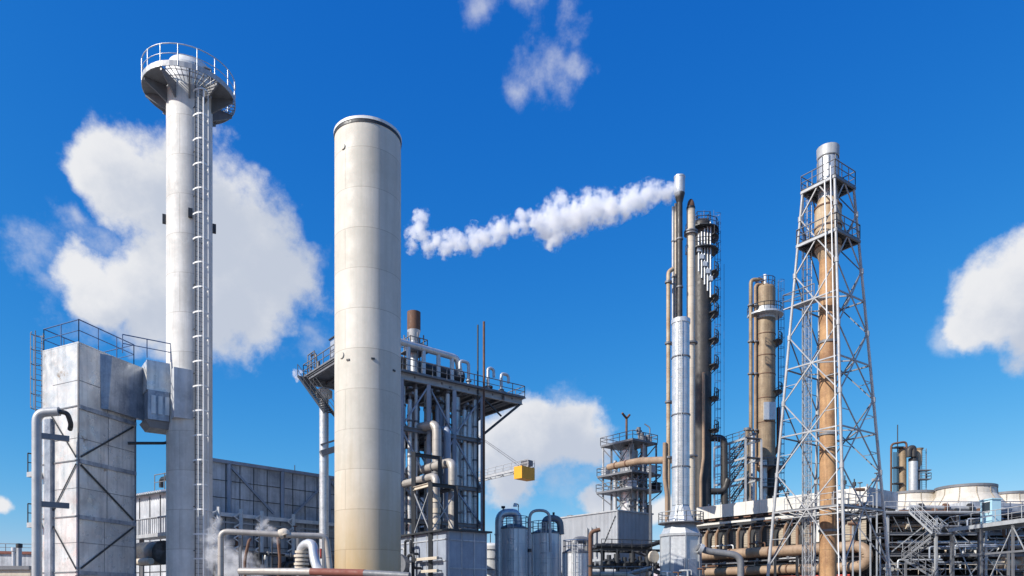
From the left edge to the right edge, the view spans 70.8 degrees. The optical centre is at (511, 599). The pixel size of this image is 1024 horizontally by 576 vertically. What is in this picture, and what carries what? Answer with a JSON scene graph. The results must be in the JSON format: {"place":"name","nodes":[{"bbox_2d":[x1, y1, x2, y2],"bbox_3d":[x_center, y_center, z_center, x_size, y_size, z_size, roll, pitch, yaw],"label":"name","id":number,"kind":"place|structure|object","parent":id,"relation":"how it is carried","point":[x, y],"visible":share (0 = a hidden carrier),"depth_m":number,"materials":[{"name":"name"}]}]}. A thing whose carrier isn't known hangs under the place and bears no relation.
{"place":"outdoors","nodes":[
{"label":"outdoors","id":0,"kind":"place"},
{"bbox_2d":[0,543,31,565],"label":"red roof shed","id":1,"kind":"structure","parent":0,"point":[5,558],"depth_m":105.51,"materials":[{"name":"metal"}]},
{"bbox_2d":[136,473,165,575],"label":"workshop building","id":2,"kind":"structure","parent":0,"point":[149,504],"depth_m":59.13,"materials":[{"name":"grey metal"}]},
{"bbox_2d":[401,554,409,571],"bbox_3d":[-9.202,-1.018,58.044,1.800,5.436,1.293,0,0,18],"label":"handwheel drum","id":3,"kind":"object","parent":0,"point":[405,564],"visible":0.17,"depth_m":57.49,"materials":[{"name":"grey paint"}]},
{"bbox_2d":[0,0,1023,575],"label":"sky","id":4,"kind":"structure","parent":0,"point":[545,143],"materials":[{"name":"blue"}]},
{"bbox_2d":[560,509,653,575],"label":"corrugated block","id":5,"kind":"structure","parent":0,"point":[619,524],"depth_m":112.99,"materials":[{"name":"grey metal"}]},
{"bbox_2d":[596,412,661,512],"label":"decked tower","id":6,"kind":"structure","parent":0,"point":[631,491],"depth_m":114.70,"materials":[{"name":"grey metal"}]},
{"bbox_2d":[685,210,720,527],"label":"dark column","id":7,"kind":"structure","parent":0,"point":[706,250],"depth_m":110.74,"materials":[{"name":"metal"}]},
{"bbox_2d":[711,434,730,503],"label":"elbow duct","id":8,"kind":"object","parent":7,"relation":"attached to","point":[725,484],"visible":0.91,"depth_m":111.19,"materials":[{"name":"grey metal"}]},
{"bbox_2d":[766,158,890,575],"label":"lattice tower","id":9,"kind":"structure","parent":0,"point":[807,245],"depth_m":61.41,"materials":[{"name":"grey metal"}]},
{"label":"ground","id":10,"kind":"structure","parent":0,"visible":0},
{"bbox_2d":[0,566,31,575],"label":"conveyor gallery","id":11,"kind":"object","parent":10,"relation":"on","point":[15,570],"visible":0.61,"depth_m":56.00,"materials":[{"name":"grey paint"}]},
{"bbox_2d":[16,543,22,565],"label":"roof vent pipe","id":12,"kind":"object","parent":10,"relation":"on","point":[19,546],"visible":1,"depth_m":91.78,"materials":[{"name":"grey metal"}]},
{"bbox_2d":[32,407,72,575],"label":"riser pipe","id":13,"kind":"object","parent":10,"relation":"on","point":[38,436],"visible":1,"depth_m":38.76,"materials":[{"name":"grey metal"}]},
{"bbox_2d":[27,319,143,575],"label":"gas duct casing","id":14,"kind":"object","parent":10,"relation":"on","point":[89,473],"visible":0.91,"depth_m":41.13,"materials":[{"name":"metal"}]},
{"bbox_2d":[122,334,192,444],"bbox_3d":[-21.939,-12.606,44.225,3.877,6.589,3.600,0,0,-37],"label":"flue gas duct","id":15,"kind":"object","parent":14,"relation":"attached to","point":[156,383],"visible":0.81,"depth_m":43.51,"materials":[{"name":"grey metal"}]},
{"bbox_2d":[136,540,165,565],"bbox_3d":[-24.018,-1.375,47.728,3.291,6.250,2.033,0,0,35],"label":"dark drum","id":16,"kind":"object","parent":10,"relation":"on","point":[151,553],"visible":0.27,"depth_m":46.77,"materials":[{"name":"grey metal"}]},
{"bbox_2d":[136,515,165,575],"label":"drum catwalk","id":17,"kind":"object","parent":10,"relation":"on","point":[150,536],"visible":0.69,"depth_m":48.20,"materials":[{"name":"grey metal"}]},
{"bbox_2d":[141,42,235,575],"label":"platform chimney","id":18,"kind":"object","parent":10,"relation":"on","point":[188,96],"visible":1,"depth_m":43.80,"materials":[{"name":"grey paint"}]},
{"bbox_2d":[213,507,219,575],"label":"burner bracket","id":19,"kind":"object","parent":10,"relation":"on","point":[217,529],"visible":0.57,"depth_m":65.49,"materials":[{"name":"grey metal"}]},
{"bbox_2d":[233,509,243,575],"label":"burner bracket","id":20,"kind":"object","parent":10,"relation":"on","point":[235,548],"visible":0.73,"depth_m":66.99,"materials":[{"name":"grey metal"}]},
{"bbox_2d":[254,511,263,575],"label":"burner bracket","id":21,"kind":"object","parent":10,"relation":"on","point":[256,557],"visible":0.76,"depth_m":68.76,"materials":[{"name":"grey metal"}]},
{"bbox_2d":[248,551,284,575],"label":"service pipe","id":22,"kind":"object","parent":10,"relation":"on","point":[267,553],"visible":0.94,"depth_m":66.69,"materials":[{"name":"metal"}]},
{"bbox_2d":[218,528,332,575],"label":"yard pipe","id":23,"kind":"object","parent":10,"relation":"on","point":[282,533],"visible":1,"depth_m":38.19,"materials":[{"name":"white metal"}]},
{"bbox_2d":[264,551,309,575],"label":"service pipe","id":24,"kind":"object","parent":10,"relation":"on","point":[289,555],"visible":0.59,"depth_m":68.69,"materials":[{"name":"grey metal"}]},
{"bbox_2d":[286,514,294,567],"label":"burner bracket","id":25,"kind":"object","parent":10,"relation":"on","point":[292,559],"visible":0.62,"depth_m":71.27,"materials":[{"name":"grey metal"}]},
{"bbox_2d":[294,539,322,567],"bbox_3d":[-9.710,-0.690,35.596,0.997,4.780,3.807,0,0,-39],"label":"lagged elbow","id":26,"kind":"object","parent":10,"relation":"on","point":[301,552],"visible":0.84,"depth_m":36.16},
{"bbox_2d":[213,458,423,575],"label":"clad hall","id":27,"kind":"structure","parent":10,"relation":"on","point":[279,497],"depth_m":70.06,"materials":[{"name":"blue grey metal cladding"},{"name":"dark steel"},{"name":"painted steel"}]},
{"bbox_2d":[237,568,410,575],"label":"rusty header","id":28,"kind":"object","parent":10,"relation":"on","point":[305,571],"visible":1,"depth_m":31.05,"materials":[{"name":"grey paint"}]},
{"bbox_2d":[318,388,333,567],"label":"silver flue","id":29,"kind":"object","parent":10,"relation":"on","point":[325,450],"visible":0.62,"depth_m":65.65,"materials":[{"name":"white paint"}]},
{"bbox_2d":[334,115,401,571],"bbox_3d":[-8.600,-12.958,43.000,3.997,29.316,3.997,0,0,0],"label":"exhaust stack","id":30,"kind":"object","parent":10,"relation":"on","point":[367,342],"visible":1,"depth_m":41.31,"materials":[{"name":"beige paint"}]},
{"bbox_2d":[404,380,405,533],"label":"reformer column","id":31,"kind":"structure","parent":10,"relation":"on","point":[404,458],"depth_m":64.92,"materials":[{"name":"grey metal"}]},
{"bbox_2d":[407,386,413,533],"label":"reformer column","id":32,"kind":"structure","parent":10,"relation":"on","point":[409,420],"depth_m":64.95,"materials":[{"name":"grey metal"}]},
{"bbox_2d":[297,344,525,534],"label":"process tower","id":33,"kind":"structure","parent":10,"relation":"on","point":[322,376],"depth_m":67.25,"materials":[{"name":"grey metal"}]},
{"bbox_2d":[401,310,428,372],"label":"vent silencer","id":34,"kind":"object","parent":33,"relation":"on","point":[413,324],"visible":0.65,"depth_m":66.12,"materials":[{"name":"metal"}]},
{"bbox_2d":[401,473,440,529],"bbox_3d":[-9.851,-7.917,64.395,0.839,5.435,12.421,0,0,-38],"label":"lagged steam pipe","id":35,"kind":"object","parent":33,"relation":"attached to","point":[430,477],"visible":0.64,"depth_m":59.60,"materials":[{"name":"silver metal"}]},
{"bbox_2d":[406,420,440,474],"bbox_3d":[-8.161,-11.740,65.641,4.609,8.880,0.949,0,0,39],"label":"lagged downcomer","id":36,"kind":"object","parent":33,"relation":"attached to","point":[434,426],"visible":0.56,"depth_m":64.21,"materials":[{"name":"grey paint"}]},
{"bbox_2d":[406,458,456,528],"bbox_3d":[-8.973,-8.777,66.874,0.920,7.153,13.396,0,0,-38],"label":"lagged steam pipe","id":37,"kind":"object","parent":33,"relation":"attached to","point":[450,464],"visible":0.52,"depth_m":61.71,"materials":[{"name":"silver metal"}]},
{"bbox_2d":[401,339,462,379],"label":"header pipe","id":38,"kind":"object","parent":33,"relation":"on","point":[438,353],"visible":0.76,"depth_m":66.41,"materials":[{"name":"metal"}]},
{"bbox_2d":[401,356,464,381],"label":"horizontal drum","id":39,"kind":"object","parent":33,"relation":"on","point":[443,370],"visible":0.15,"depth_m":68.70,"materials":[{"name":"grey paint"}]},
{"bbox_2d":[441,426,450,520],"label":"lagged downcomer","id":40,"kind":"object","parent":33,"relation":"attached to","point":[445,432],"visible":0.48,"depth_m":65.20,"materials":[{"name":"grey paint"}]},
{"bbox_2d":[458,360,471,383],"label":"gooseneck vent","id":41,"kind":"object","parent":33,"relation":"on","point":[468,381],"visible":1,"depth_m":68.32,"materials":[{"name":"metal"}]},
{"bbox_2d":[414,383,417,532],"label":"reformer column","id":42,"kind":"structure","parent":10,"relation":"on","point":[415,419],"depth_m":65.50,"materials":[{"name":"grey metal"}]},
{"bbox_2d":[412,396,419,531],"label":"reformer column","id":43,"kind":"structure","parent":10,"relation":"on","point":[418,446],"depth_m":66.20,"materials":[{"name":"grey metal"}]},
{"bbox_2d":[423,386,431,530],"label":"reformer column","id":44,"kind":"structure","parent":10,"relation":"on","point":[424,408],"depth_m":66.67,"materials":[{"name":"grey metal"}]},
{"bbox_2d":[411,452,458,575],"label":"pipe support frame","id":45,"kind":"object","parent":10,"relation":"on","point":[415,486],"visible":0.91,"depth_m":59.30,"materials":[{"name":"metal"}]},
{"bbox_2d":[439,400,444,528],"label":"reformer column","id":46,"kind":"structure","parent":10,"relation":"on","point":[441,419],"depth_m":67.59,"materials":[{"name":"grey metal"}]},
{"bbox_2d":[401,528,491,575],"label":"panel house","id":47,"kind":"structure","parent":10,"relation":"on","point":[461,552],"depth_m":57.26,"materials":[{"name":"metal"}]},
{"bbox_2d":[445,386,451,527],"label":"reformer column","id":48,"kind":"structure","parent":10,"relation":"on","point":[447,392],"depth_m":67.33,"materials":[{"name":"grey metal"}]},
{"bbox_2d":[451,392,460,528],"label":"reformer column","id":49,"kind":"structure","parent":10,"relation":"on","point":[459,443],"depth_m":68.48,"materials":[{"name":"grey metal"}]},
{"bbox_2d":[460,410,461,527],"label":"reformer column","id":50,"kind":"structure","parent":10,"relation":"on","point":[461,469],"depth_m":71.01,"materials":[{"name":"grey metal"}]},
{"bbox_2d":[462,393,468,527],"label":"vertical pipe","id":51,"kind":"structure","parent":10,"relation":"on","point":[464,469],"depth_m":68.49,"materials":[{"name":"grey metal"}]},
{"bbox_2d":[467,404,472,528],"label":"reformer column","id":52,"kind":"structure","parent":10,"relation":"on","point":[470,461],"depth_m":69.01,"materials":[{"name":"grey metal"}]},
{"bbox_2d":[472,393,479,528],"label":"reformer column","id":53,"kind":"structure","parent":10,"relation":"on","point":[474,457],"depth_m":69.33,"materials":[{"name":"grey metal"}]},
{"bbox_2d":[477,325,478,529],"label":"lightning pole","id":54,"kind":"object","parent":10,"relation":"on","point":[477,428],"visible":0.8,"depth_m":68.93,"materials":[{"name":"metal"}]},
{"bbox_2d":[483,321,484,530],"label":"lightning pole","id":55,"kind":"object","parent":10,"relation":"on","point":[484,426],"visible":0.8,"depth_m":68.91,"materials":[{"name":"metal"}]},
{"bbox_2d":[487,534,494,575],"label":"white tank","id":56,"kind":"object","parent":10,"relation":"on","point":[490,559],"visible":0.29,"depth_m":78.73,"materials":[{"name":"metal"}]},
{"bbox_2d":[479,436,534,481],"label":"tower crane","id":57,"kind":"object","parent":10,"relation":"on","point":[524,471],"visible":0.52,"depth_m":125.25,"materials":[{"name":"grey metal"}]},
{"bbox_2d":[494,506,521,575],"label":"arched duct","id":58,"kind":"object","parent":10,"relation":"on","point":[499,518],"visible":0.85,"depth_m":74.17,"materials":[{"name":"metal"}]},
{"bbox_2d":[501,515,527,575],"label":"stainless silo","id":59,"kind":"object","parent":10,"relation":"on","point":[514,549],"visible":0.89,"depth_m":73.65,"materials":[{"name":"grey paint"}]},
{"bbox_2d":[528,509,551,575],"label":"hooked pipe","id":60,"kind":"object","parent":10,"relation":"on","point":[529,534],"visible":1,"depth_m":72.28,"materials":[{"name":"grey metal"}]},
{"bbox_2d":[531,520,560,575],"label":"stainless silo","id":61,"kind":"object","parent":10,"relation":"on","point":[545,561],"visible":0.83,"depth_m":74.64,"materials":[{"name":"grey paint"}]},
{"bbox_2d":[542,512,563,534],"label":"arched duct","id":62,"kind":"object","parent":61,"relation":"attached to","point":[559,521],"visible":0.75,"depth_m":75.11,"materials":[{"name":"grey metal"}]},
{"bbox_2d":[562,539,587,575],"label":"stainless silo","id":63,"kind":"object","parent":10,"relation":"on","point":[574,561],"visible":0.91,"depth_m":71.84,"materials":[{"name":"grey paint"}]},
{"bbox_2d":[587,528,600,575],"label":"swan neck pipe","id":64,"kind":"object","parent":10,"relation":"on","point":[590,535],"visible":1,"depth_m":70.83,"materials":[{"name":"metal"}]},
{"bbox_2d":[561,566,653,575],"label":"pipe rack","id":65,"kind":"object","parent":10,"relation":"on","point":[629,573],"visible":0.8,"depth_m":84.45,"materials":[{"name":"grey metal"}]},
{"bbox_2d":[592,539,659,575],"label":"pipe rack","id":66,"kind":"object","parent":10,"relation":"on","point":[644,550],"visible":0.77,"depth_m":93.22,"materials":[{"name":"metal"}]},
{"bbox_2d":[606,457,671,574],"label":"overhead pipe","id":67,"kind":"object","parent":10,"relation":"on","point":[636,461],"visible":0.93,"depth_m":102.11,"materials":[{"name":"metal"}]},
{"bbox_2d":[648,551,658,575],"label":"round gauge","id":68,"kind":"object","parent":10,"relation":"on","point":[653,557],"visible":1,"depth_m":89.70,"materials":[{"name":"grey paint"}]},
{"bbox_2d":[662,267,675,521],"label":"hooked riser","id":69,"kind":"object","parent":10,"relation":"on","point":[667,457],"visible":0.96,"depth_m":94.25,"materials":[{"name":"grey paint"}]},
{"bbox_2d":[671,206,674,377],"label":"slim vent pipe","id":70,"kind":"object","parent":10,"relation":"on","point":[672,242],"visible":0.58,"depth_m":95.37,"materials":[{"name":"grey metal"}]},
{"bbox_2d":[674,203,676,317],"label":"slim vent pipe","id":71,"kind":"object","parent":10,"relation":"on","point":[675,258],"visible":0.48,"depth_m":95.39,"materials":[{"name":"metal"}]},
{"bbox_2d":[674,174,684,316],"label":"steaming vent stack","id":72,"kind":"object","parent":10,"relation":"on","point":[679,186],"visible":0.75,"depth_m":94.66,"materials":[{"name":"metal"}]},
{"bbox_2d":[658,316,703,575],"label":"silver stack","id":73,"kind":"object","parent":10,"relation":"on","point":[680,537],"visible":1,"depth_m":86.96,"materials":[{"name":"grey paint"}]},
{"bbox_2d":[674,559,683,575],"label":"inspection door","id":74,"kind":"structure","parent":73,"relation":"in","point":[678,563],"depth_m":85.72,"materials":[{"name":"grey metal"}]},
{"bbox_2d":[688,559,696,575],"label":"inspection door","id":75,"kind":"structure","parent":73,"relation":"in","point":[692,563],"depth_m":85.79,"materials":[{"name":"grey metal"}]},
{"bbox_2d":[684,199,697,518],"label":"cream riser","id":76,"kind":"object","parent":10,"relation":"on","point":[690,232],"visible":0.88,"depth_m":95.11,"materials":[{"name":"metal"}]},
{"bbox_2d":[696,543,743,575],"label":"grey elbow pipe","id":77,"kind":"object","parent":10,"relation":"on","point":[702,548],"visible":1,"depth_m":85.13,"materials":[{"name":"metal"}]},
{"bbox_2d":[713,429,761,504],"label":"stair scaffold","id":78,"kind":"object","parent":10,"relation":"on","point":[744,478],"visible":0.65,"depth_m":112.22,"materials":[{"name":"grey metal"}]},
{"bbox_2d":[744,427,750,500],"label":"standpipe","id":79,"kind":"object","parent":10,"relation":"on","point":[748,429],"visible":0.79,"depth_m":120.62,"materials":[{"name":"grey metal"}]},
{"bbox_2d":[750,432,755,500],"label":"standpipe","id":80,"kind":"object","parent":10,"relation":"on","point":[752,434],"visible":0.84,"depth_m":120.68,"materials":[{"name":"silver metal"}]},
{"bbox_2d":[747,274,784,498],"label":"brown column","id":81,"kind":"structure","parent":10,"relation":"on","point":[768,312],"depth_m":123.52,"materials":[{"name":"brown painted steel"},{"name":"galvanised steel"},{"name":"grey painted steel"}]},
{"bbox_2d":[748,278,762,500],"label":"hooked riser","id":82,"kind":"object","parent":81,"relation":"attached to","point":[750,342],"visible":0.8,"depth_m":123.92,"materials":[{"name":"grey paint"}]},
{"bbox_2d":[704,562,854,575],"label":"beige duct","id":83,"kind":"object","parent":10,"relation":"on","point":[788,569],"visible":0.7,"depth_m":94.15,"materials":[{"name":"metal"}]},
{"bbox_2d":[702,540,873,575],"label":"beige duct","id":84,"kind":"object","parent":10,"relation":"on","point":[785,550],"visible":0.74,"depth_m":90.69,"materials":[{"name":"metal"}]},
{"bbox_2d":[697,475,897,575],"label":"burner house","id":85,"kind":"structure","parent":10,"relation":"on","point":[758,512],"depth_m":95.56,"materials":[{"name":"grey painted steel"},{"name":"dark steel"},{"name":"white painted steel"}]},
{"bbox_2d":[814,142,842,575],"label":"flare stack","id":86,"kind":"object","parent":10,"relation":"on","point":[827,152],"visible":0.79,"depth_m":61.42,"materials":[{"name":"brown metal"}]},
{"bbox_2d":[848,517,857,575],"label":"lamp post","id":87,"kind":"object","parent":10,"relation":"on","point":[852,524],"visible":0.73,"depth_m":71.94,"materials":[{"name":"grey metal"}]},
{"bbox_2d":[855,482,864,575],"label":"lamp post","id":88,"kind":"object","parent":10,"relation":"on","point":[859,489],"visible":0.93,"depth_m":71.94,"materials":[{"name":"grey metal"}]},
{"bbox_2d":[872,472,878,575],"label":"lamp post","id":89,"kind":"object","parent":10,"relation":"on","point":[876,473],"visible":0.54,"depth_m":71.94,"materials":[{"name":"grey metal"}]},
{"bbox_2d":[890,425,907,491],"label":"distant reactor","id":90,"kind":"object","parent":10,"relation":"on","point":[899,468],"visible":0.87,"depth_m":129.50,"materials":[{"name":"metal"}]},
{"bbox_2d":[906,445,930,489],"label":"distant reactor","id":91,"kind":"object","parent":10,"relation":"on","point":[915,470],"visible":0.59,"depth_m":128.01,"materials":[{"name":"metal"}]},
{"bbox_2d":[901,503,957,575],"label":"access stair","id":92,"kind":"object","parent":10,"relation":"on","point":[936,572],"visible":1,"depth_m":77.70,"materials":[{"name":"grey metal"}]},
{"bbox_2d":[868,501,1023,575],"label":"cooler structure","id":93,"kind":"object","parent":10,"relation":"on","point":[935,515],"visible":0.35,"depth_m":81.48,"materials":[{"name":"grey metal"}]},
{"bbox_2d":[878,543,901,553],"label":"exchanger box","id":94,"kind":"object","parent":93,"relation":"on","point":[897,550],"visible":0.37,"depth_m":87.50,"materials":[{"name":"grey metal"}]},
{"bbox_2d":[895,490,934,510],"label":"cooler fan","id":95,"kind":"object","parent":93,"relation":"on","point":[918,495],"visible":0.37,"depth_m":91.87},
{"bbox_2d":[892,522,945,528],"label":"cooler pipe","id":96,"kind":"object","parent":93,"relation":"attached to","point":[905,525],"visible":0.5,"depth_m":82.03,"materials":[{"name":"grey metal"}]},
{"bbox_2d":[902,544,947,552],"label":"exchanger box","id":97,"kind":"object","parent":93,"relation":"on","point":[931,551],"visible":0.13,"depth_m":87.50,"materials":[{"name":"metal"}]},
{"bbox_2d":[897,539,1016,545],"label":"cooler pipe","id":98,"kind":"object","parent":93,"relation":"attached to","point":[910,540],"visible":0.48,"depth_m":82.08,"materials":[{"name":"metal"}]},
{"bbox_2d":[906,503,1011,510],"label":"deck pipe","id":99,"kind":"object","parent":93,"relation":"on","point":[952,508],"visible":0.32,"depth_m":83.34,"materials":[{"name":"grey metal"}]},
{"bbox_2d":[929,540,997,557],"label":"cross pipe","id":100,"kind":"object","parent":93,"relation":"attached to","point":[930,547],"visible":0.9,"depth_m":80.12,"materials":[{"name":"metal"}]},
{"bbox_2d":[940,565,995,574],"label":"exchanger box","id":101,"kind":"object","parent":93,"relation":"on","point":[971,568],"visible":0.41,"depth_m":87.51,"materials":[{"name":"metal"}]},
{"bbox_2d":[929,483,1023,510],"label":"cooler fan","id":102,"kind":"object","parent":93,"relation":"on","point":[969,492],"visible":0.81,"depth_m":86.96},
{"bbox_2d":[955,539,1020,554],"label":"cross pipe","id":103,"kind":"object","parent":93,"relation":"attached to","point":[984,544],"visible":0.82,"depth_m":80.13,"materials":[{"name":"metal"}]},
{"bbox_2d":[987,557,1023,570],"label":"cooler pipe","id":104,"kind":"object","parent":93,"relation":"attached to","point":[1003,560],"visible":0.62,"depth_m":81.86,"materials":[{"name":"grey metal"}]},
{"bbox_2d":[999,490,1023,503],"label":"cooler fan","id":105,"kind":"object","parent":93,"relation":"on","point":[1012,495],"visible":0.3,"depth_m":94.52},
{"bbox_2d":[940,505,1023,575],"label":"rack","id":106,"kind":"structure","parent":10,"relation":"on","point":[1008,524],"depth_m":72.72,"materials":[{"name":"grey metal"}]},
{"bbox_2d":[979,498,1002,523],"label":"control cabin","id":107,"kind":"object","parent":106,"relation":"on","point":[990,504],"visible":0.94,"depth_m":71.99,"materials":[{"name":"metal"}]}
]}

